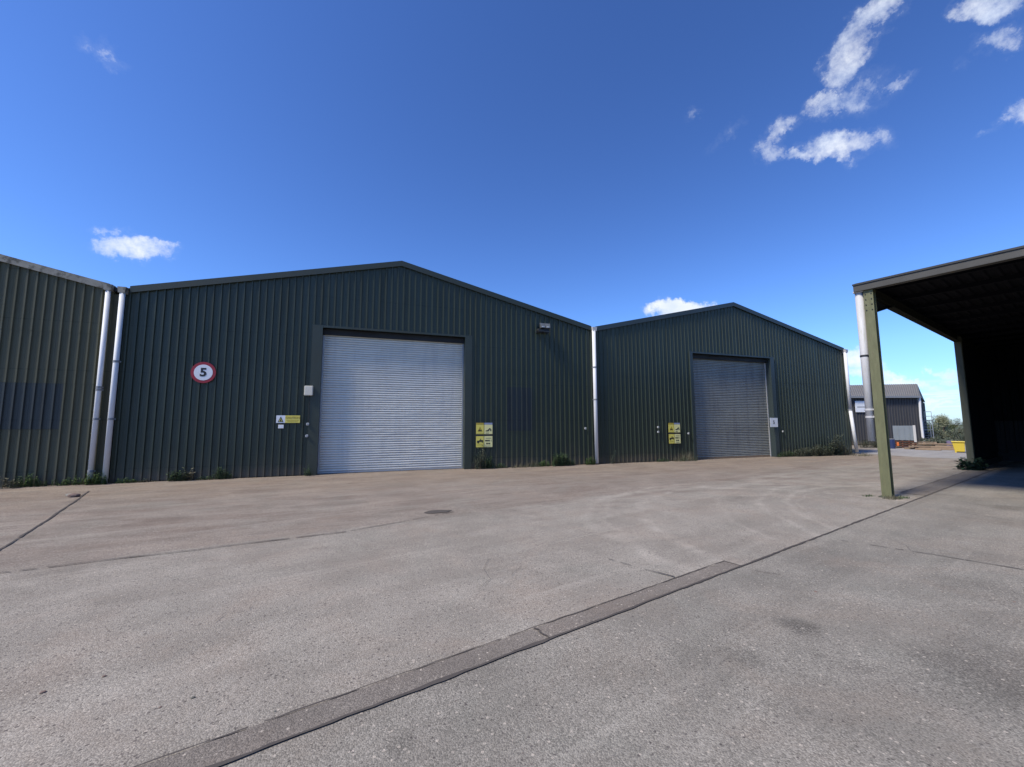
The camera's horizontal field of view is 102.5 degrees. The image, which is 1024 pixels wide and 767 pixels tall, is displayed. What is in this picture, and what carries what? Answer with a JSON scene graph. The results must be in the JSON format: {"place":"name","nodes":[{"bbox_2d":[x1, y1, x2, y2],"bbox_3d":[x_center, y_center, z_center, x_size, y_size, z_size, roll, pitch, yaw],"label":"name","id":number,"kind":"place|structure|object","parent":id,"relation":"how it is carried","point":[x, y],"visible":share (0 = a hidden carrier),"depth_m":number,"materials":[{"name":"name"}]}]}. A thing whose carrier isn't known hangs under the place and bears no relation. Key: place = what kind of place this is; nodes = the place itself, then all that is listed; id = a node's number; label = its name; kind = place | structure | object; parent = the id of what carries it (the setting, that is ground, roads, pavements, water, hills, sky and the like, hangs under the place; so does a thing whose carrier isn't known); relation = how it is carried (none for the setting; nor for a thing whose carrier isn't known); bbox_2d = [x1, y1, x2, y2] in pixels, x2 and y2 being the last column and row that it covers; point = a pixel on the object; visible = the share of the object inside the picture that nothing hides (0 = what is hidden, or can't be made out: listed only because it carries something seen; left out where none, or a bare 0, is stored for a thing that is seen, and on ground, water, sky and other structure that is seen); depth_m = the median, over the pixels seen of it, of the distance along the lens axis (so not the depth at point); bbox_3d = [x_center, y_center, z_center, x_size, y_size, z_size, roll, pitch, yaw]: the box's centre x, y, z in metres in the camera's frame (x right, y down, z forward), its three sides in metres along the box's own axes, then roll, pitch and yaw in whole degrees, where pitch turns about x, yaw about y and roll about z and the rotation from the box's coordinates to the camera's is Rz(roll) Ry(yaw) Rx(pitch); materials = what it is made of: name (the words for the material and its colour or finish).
{"place":"outdoors","nodes":[
{"label":"outdoors","id":0,"kind":"place"},
{"bbox_2d":[0,254,129,486],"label":"warehouse","id":1,"kind":"structure","parent":0,"point":[57,334],"depth_m":11.08,"materials":[{"name":"metal"}]},
{"bbox_2d":[0,445,1014,766],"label":"yard ground","id":2,"kind":"structure","parent":0,"point":[336,611],"depth_m":4.51,"materials":[{"name":"concrete"}]},
{"bbox_2d":[0,476,21,487],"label":"weed","id":3,"kind":"object","parent":2,"relation":"on","point":[6,485],"visible":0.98,"depth_m":10.40,"materials":[{"name":"green plant"}]},
{"bbox_2d":[11,474,39,487],"bbox_3d":[-12.529,2.493,10.585,0.640,0.352,0.243,2,-6,-19],"label":"weed","id":4,"kind":"object","parent":2,"relation":"on","point":[31,482],"visible":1,"depth_m":10.59,"materials":[{"name":"green plant"}]},
{"bbox_2d":[0,491,88,549],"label":"pavement joint","id":5,"kind":"object","parent":2,"relation":"on","point":[43,522],"visible":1,"depth_m":6.65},
{"bbox_2d":[30,479,67,486],"bbox_3d":[-12.106,2.583,10.745,0.796,0.206,0.200,2,-6,-19],"label":"weed","id":6,"kind":"object","parent":2,"relation":"on","point":[46,482],"visible":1,"depth_m":10.72,"materials":[{"name":"green plant"}]},
{"bbox_2d":[59,475,85,485],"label":"weed","id":7,"kind":"object","parent":2,"relation":"on","point":[67,481],"visible":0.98,"depth_m":10.89,"materials":[{"name":"green plant"}]},
{"bbox_2d":[67,493,80,497],"bbox_3d":[-9.680,2.476,9.085,0.216,0.106,0.175,2,-6,-19],"label":"stone","id":8,"kind":"object","parent":2,"relation":"on","point":[73,495],"visible":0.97,"depth_m":9.04,"materials":[{"name":"grey stone"}]},
{"bbox_2d":[84,472,108,484],"bbox_3d":[-11.105,2.530,10.975,0.541,0.349,0.264,2,-6,-19],"label":"weed","id":9,"kind":"object","parent":2,"relation":"on","point":[94,481],"visible":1,"depth_m":10.96,"materials":[{"name":"green plant"}]},
{"bbox_2d":[114,478,136,483],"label":"weed","id":10,"kind":"object","parent":2,"relation":"on","point":[127,480],"visible":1,"depth_m":11.26,"materials":[{"name":"green plant"}]},
{"bbox_2d":[166,470,186,480],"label":"weed","id":11,"kind":"object","parent":2,"relation":"on","point":[171,477],"visible":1,"depth_m":11.63,"materials":[{"name":"green plant"}]},
{"bbox_2d":[178,467,195,480],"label":"weed","id":12,"kind":"object","parent":2,"relation":"on","point":[187,476],"visible":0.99,"depth_m":11.71,"materials":[{"name":"green plant"}]},
{"bbox_2d":[4,521,400,571],"bbox_3d":[-4.104,2.073,5.079,5.570,0.001,0.201,3,-7,-31],"label":"pavement joint","id":13,"kind":"object","parent":2,"relation":"on","point":[195,549],"visible":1,"depth_m":5.10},
{"bbox_2d":[209,467,231,479],"bbox_3d":[-8.482,2.597,11.995,0.616,0.403,0.284,2,-6,-19],"label":"weed","id":14,"kind":"object","parent":2,"relation":"on","point":[220,475],"visible":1,"depth_m":11.98,"materials":[{"name":"green plant"}]},
{"bbox_2d":[304,467,310,475],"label":"weed","id":15,"kind":"object","parent":2,"relation":"on","point":[309,472],"visible":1,"depth_m":12.72,"materials":[{"name":"green plant"}]},
{"bbox_2d":[101,261,598,482],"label":"warehouse","id":16,"kind":"structure","parent":2,"relation":"on","point":[400,365],"depth_m":13.66,"materials":[{"name":"metal"}]},
{"bbox_2d":[191,362,215,382],"bbox_3d":[-9.148,-0.327,12.177,0.630,0.630,0.022,2,-6,-19],"label":"speed sign","id":17,"kind":"object","parent":16,"relation":"attached to","point":[203,372],"visible":1,"depth_m":12.17,"materials":[{"name":"white metal"}]},
{"bbox_2d":[276,415,299,422],"bbox_3d":[-6.975,1.111,12.802,0.660,0.230,0.014,2,-6,-19],"label":"caution sign","id":18,"kind":"object","parent":16,"relation":"attached to","point":[287,418],"visible":1,"depth_m":12.80,"materials":[{"name":"yellow plastic"}]},
{"bbox_2d":[304,386,312,421],"bbox_3d":[-6.444,0.647,12.978,0.250,1.155,0.097,2,-6,-19],"label":"junction box","id":19,"kind":"object","parent":16,"relation":"attached to","point":[308,390],"visible":1,"depth_m":12.98,"materials":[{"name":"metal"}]},
{"bbox_2d":[476,422,492,447],"bbox_3d":[-1.001,1.859,14.834,0.640,0.900,0.016,2,-6,-19],"label":"hazard sign","id":20,"kind":"object","parent":16,"relation":"attached to","point":[484,433],"visible":1,"depth_m":14.83,"materials":[{"name":"yellow plastic"}]},
{"bbox_2d":[535,323,550,333],"bbox_3d":[1.208,-2.151,15.884,0.558,0.366,0.279,2,-6,-19],"label":"floodlight","id":21,"kind":"object","parent":16,"relation":"attached to","point":[545,327],"visible":1,"depth_m":15.84,"materials":[{"name":"metal"}]},
{"bbox_2d":[424,510,450,512],"bbox_3d":[-1.329,2.301,7.396,0.514,0.001,0.267,2,-6,-19],"label":"pavement patch","id":22,"kind":"object","parent":2,"relation":"on","point":[435,511],"visible":1,"depth_m":7.38,"materials":[{"name":"grey concrete"}]},
{"bbox_2d":[139,561,739,766],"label":"asphalt strip","id":23,"kind":"object","parent":2,"relation":"on","point":[217,750],"visible":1,"depth_m":2.43,"materials":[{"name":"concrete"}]},
{"bbox_2d":[133,561,722,766],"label":"pavement joint","id":24,"kind":"object","parent":23,"relation":"on","point":[395,675],"visible":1,"depth_m":2.47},
{"bbox_2d":[534,627,549,637],"bbox_3d":[0.220,1.850,3.053,0.038,0.001,0.185,3,-7,-30],"label":"pavement joint","id":25,"kind":"object","parent":23,"relation":"on","point":[541,632],"visible":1,"depth_m":3.05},
{"bbox_2d":[473,445,487,468],"bbox_3d":[-1.139,2.566,14.496,0.579,0.919,0.426,3,-7,-29],"label":"weed","id":26,"kind":"object","parent":2,"relation":"on","point":[479,462],"visible":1,"depth_m":14.54,"materials":[{"name":"green plant"}]},
{"bbox_2d":[481,456,495,468],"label":"weed","id":27,"kind":"object","parent":2,"relation":"on","point":[489,465],"visible":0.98,"depth_m":14.67,"materials":[{"name":"green plant"}]},
{"bbox_2d":[523,461,540,467],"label":"weed","id":28,"kind":"object","parent":2,"relation":"on","point":[532,464],"visible":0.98,"depth_m":15.15,"materials":[{"name":"green plant"}]},
{"bbox_2d":[539,460,549,466],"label":"weed","id":29,"kind":"object","parent":2,"relation":"on","point":[542,464],"visible":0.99,"depth_m":15.39,"materials":[{"name":"green plant"}]},
{"bbox_2d":[552,453,570,465],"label":"weed","id":30,"kind":"object","parent":2,"relation":"on","point":[563,462],"visible":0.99,"depth_m":15.54,"materials":[{"name":"green plant"}]},
{"bbox_2d":[586,457,596,464],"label":"weed","id":31,"kind":"object","parent":2,"relation":"on","point":[593,462],"visible":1,"depth_m":15.97,"materials":[{"name":"green plant"}]},
{"bbox_2d":[218,461,1023,766],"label":"concrete apron","id":32,"kind":"object","parent":2,"relation":"on","point":[869,653],"depth_m":2.53,"materials":[{"name":"grey concrete"}]},
{"bbox_2d":[206,461,1015,766],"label":"pavement joint","id":33,"kind":"object","parent":32,"relation":"on","point":[444,678],"visible":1,"depth_m":2.62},
{"bbox_2d":[843,540,1019,568],"bbox_3d":[5.071,2.009,4.746,0.054,0.001,2.016,5,-8,-43],"label":"pavement joint","id":34,"kind":"object","parent":32,"relation":"on","point":[953,557],"visible":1,"depth_m":4.71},
{"bbox_2d":[852,245,1023,498],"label":"open barn","id":35,"kind":"structure","parent":32,"relation":"on","point":[972,308],"depth_m":10.98,"materials":[{"name":"metal"}]},
{"bbox_2d":[674,451,697,461],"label":"weed","id":36,"kind":"object","parent":2,"relation":"on","point":[684,459],"visible":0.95,"depth_m":17.44,"materials":[{"name":"green plant"}]},
{"bbox_2d":[778,450,795,456],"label":"weed","id":37,"kind":"object","parent":2,"relation":"on","point":[789,454],"visible":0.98,"depth_m":19.54,"materials":[{"name":"green plant"}]},
{"bbox_2d":[794,446,811,456],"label":"weed","id":38,"kind":"object","parent":2,"relation":"on","point":[800,453],"visible":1,"depth_m":19.70,"materials":[{"name":"green plant"}]},
{"bbox_2d":[806,444,832,455],"bbox_3d":[14.977,3.253,20.042,1.680,0.566,0.641,2,-6,-19],"label":"weed","id":39,"kind":"object","parent":2,"relation":"on","point":[818,451],"visible":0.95,"depth_m":19.97,"materials":[{"name":"green plant"}]},
{"bbox_2d":[825,433,846,454],"bbox_3d":[16.084,3.021,20.442,1.311,1.133,0.770,4,-7,-34],"label":"weed","id":40,"kind":"object","parent":2,"relation":"on","point":[833,446],"visible":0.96,"depth_m":20.39,"materials":[{"name":"green plant"}]},
{"bbox_2d":[834,446,856,454],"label":"weed","id":41,"kind":"object","parent":2,"relation":"on","point":[848,453],"visible":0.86,"depth_m":20.51,"materials":[{"name":"green plant"}]},
{"bbox_2d":[853,451,873,455],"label":"weed","id":42,"kind":"object","parent":2,"relation":"on","point":[862,455],"visible":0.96,"depth_m":19.89,"materials":[{"name":"green plant"}]},
{"bbox_2d":[858,439,876,447],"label":"weed","id":43,"kind":"object","parent":2,"relation":"on","point":[867,443],"visible":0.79,"depth_m":26.89,"materials":[{"name":"green plant"}]},
{"bbox_2d":[849,384,927,444],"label":"grey barn","id":44,"kind":"structure","parent":2,"relation":"on","point":[905,405],"depth_m":29.92,"materials":[{"name":"grey metal"}]},
{"bbox_2d":[855,401,864,411],"bbox_3d":[25.865,1.676,29.898,1.760,0.813,0.034,0,-6,0],"label":"notice board","id":45,"kind":"object","parent":44,"relation":"attached to","point":[859,406],"visible":0.36,"depth_m":29.89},
{"bbox_2d":[882,495,900,499],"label":"weed","id":46,"kind":"object","parent":2,"relation":"on","point":[892,497],"visible":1,"depth_m":8.49,"materials":[{"name":"plant"}]},
{"bbox_2d":[889,439,895,448],"bbox_3d":[23.783,3.768,25.744,0.352,0.620,0.352,-5,-8,42],"label":"drum","id":47,"kind":"object","parent":2,"relation":"on","point":[892,444],"visible":0.66,"depth_m":25.60,"materials":[{"name":"blue plastic"}]},
{"bbox_2d":[893,425,916,447],"bbox_3d":[25.621,3.452,26.798,1.067,1.449,1.420,-6,-8,43],"label":"steel box rack","id":48,"kind":"object","parent":2,"relation":"on","point":[902,434],"visible":0.83,"depth_m":26.40,"materials":[{"name":"metal"}]},
{"bbox_2d":[922,411,933,437],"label":"ladder tower","id":49,"kind":"structure","parent":2,"relation":"on","point":[930,429],"depth_m":30.77,"materials":[{"name":"silver metal"}]},
{"bbox_2d":[920,436,958,445],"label":"undergrowth","id":50,"kind":"object","parent":2,"relation":"on","point":[942,440],"visible":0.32,"depth_m":27.59,"materials":[{"name":"green plant"}]},
{"bbox_2d":[901,470,988,495],"bbox_3d":[12.172,2.651,11.303,8.100,0.001,0.462,4,-7,-34],"label":"asphalt strip","id":51,"kind":"object","parent":2,"relation":"on","point":[932,487],"visible":1,"depth_m":10.62,"materials":[{"name":"grey asphalt"}]},
{"bbox_2d":[925,430,964,440],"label":"undergrowth","id":52,"kind":"object","parent":2,"relation":"on","point":[951,433],"visible":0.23,"depth_m":32.94,"materials":[{"name":"green plant"}]},
{"bbox_2d":[954,457,988,470],"bbox_3d":[15.431,2.701,13.785,0.785,0.469,0.847,2,-6,-19],"label":"bush","id":53,"kind":"object","parent":2,"relation":"on","point":[966,465],"visible":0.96,"depth_m":13.71,"materials":[{"name":"green plant"}]},
{"bbox_2d":[0,0,1023,424],"label":"sky","id":54,"kind":"structure","parent":0,"point":[593,163],"materials":[{"name":"blue"}]},
{"bbox_2d":[595,302,858,462],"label":"warehouse","id":55,"kind":"structure","parent":0,"point":[728,380],"depth_m":18.96,"materials":[{"name":"green metal"}]},
{"bbox_2d":[668,423,680,443],"bbox_3d":[6.971,2.129,17.623,0.640,0.900,0.016,2,-6,-19],"label":"hazard sign","id":56,"kind":"object","parent":55,"relation":"attached to","point":[674,435],"visible":1,"depth_m":17.61,"materials":[{"name":"yellow plastic"}]},
{"bbox_2d":[770,418,777,426],"bbox_3d":[12.466,1.853,19.546,0.490,0.430,0.013,2,-6,-19],"label":"number plate sign","id":57,"kind":"object","parent":55,"relation":"attached to","point":[773,422],"visible":1,"depth_m":19.54,"materials":[{"name":"white plastic"}]},
{"bbox_2d":[853,446,966,458],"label":"road","id":58,"kind":"structure","parent":0,"point":[925,453],"depth_m":21.44,"materials":[{"name":"grey asphalt"}]},
{"bbox_2d":[915,448,941,450],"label":"timber beam","id":59,"kind":"structure","parent":58,"relation":"on","point":[927,449],"depth_m":24.07,"materials":[{"name":"wood"}]},
{"bbox_2d":[918,447,953,449],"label":"timber beam","id":60,"kind":"structure","parent":58,"relation":"on","point":[938,448],"depth_m":24.08,"materials":[{"name":"brown wood"}]},
{"bbox_2d":[926,446,950,447],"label":"timber beam","id":61,"kind":"structure","parent":60,"relation":"on","point":[939,447],"depth_m":24.28,"materials":[{"name":"brown wood"}]},
{"bbox_2d":[951,441,964,452],"bbox_3d":[24.134,3.422,22.204,0.780,0.596,0.507,5,-8,-43],"label":"yellow bin","id":62,"kind":"object","parent":58,"relation":"on","point":[958,446],"visible":0.97,"depth_m":21.98,"materials":[{"name":"metal"}]},
{"bbox_2d":[927,415,955,436],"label":"tree","id":63,"kind":"object","parent":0,"point":[952,426],"visible":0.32,"depth_m":49.52,"materials":[{"name":"green plant"}]},
{"bbox_2d":[933,413,953,437],"bbox_3d":[39.754,4.028,37.893,1.883,2.587,1.424,2,-6,-19],"label":"tree","id":64,"kind":"object","parent":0,"point":[943,420],"visible":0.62,"depth_m":37.78,"materials":[{"name":"green plant"}]},
{"bbox_2d":[934,418,963,432],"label":"tree","id":65,"kind":"object","parent":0,"point":[958,423],"visible":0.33,"depth_m":50.98,"materials":[{"name":"green plant"}]},
{"bbox_3d":[26.128,3.901,26.050,1.100,0.122,0.900,-6,-8,44],"label":"pallet","id":66,"kind":"object","parent":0,"visible":0},
{"bbox_2d":[918,443,952,444],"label":"timber beam","id":67,"kind":"structure","parent":66,"relation":"on","point":[936,443],"depth_m":25.28,"materials":[{"name":"brown wood"}]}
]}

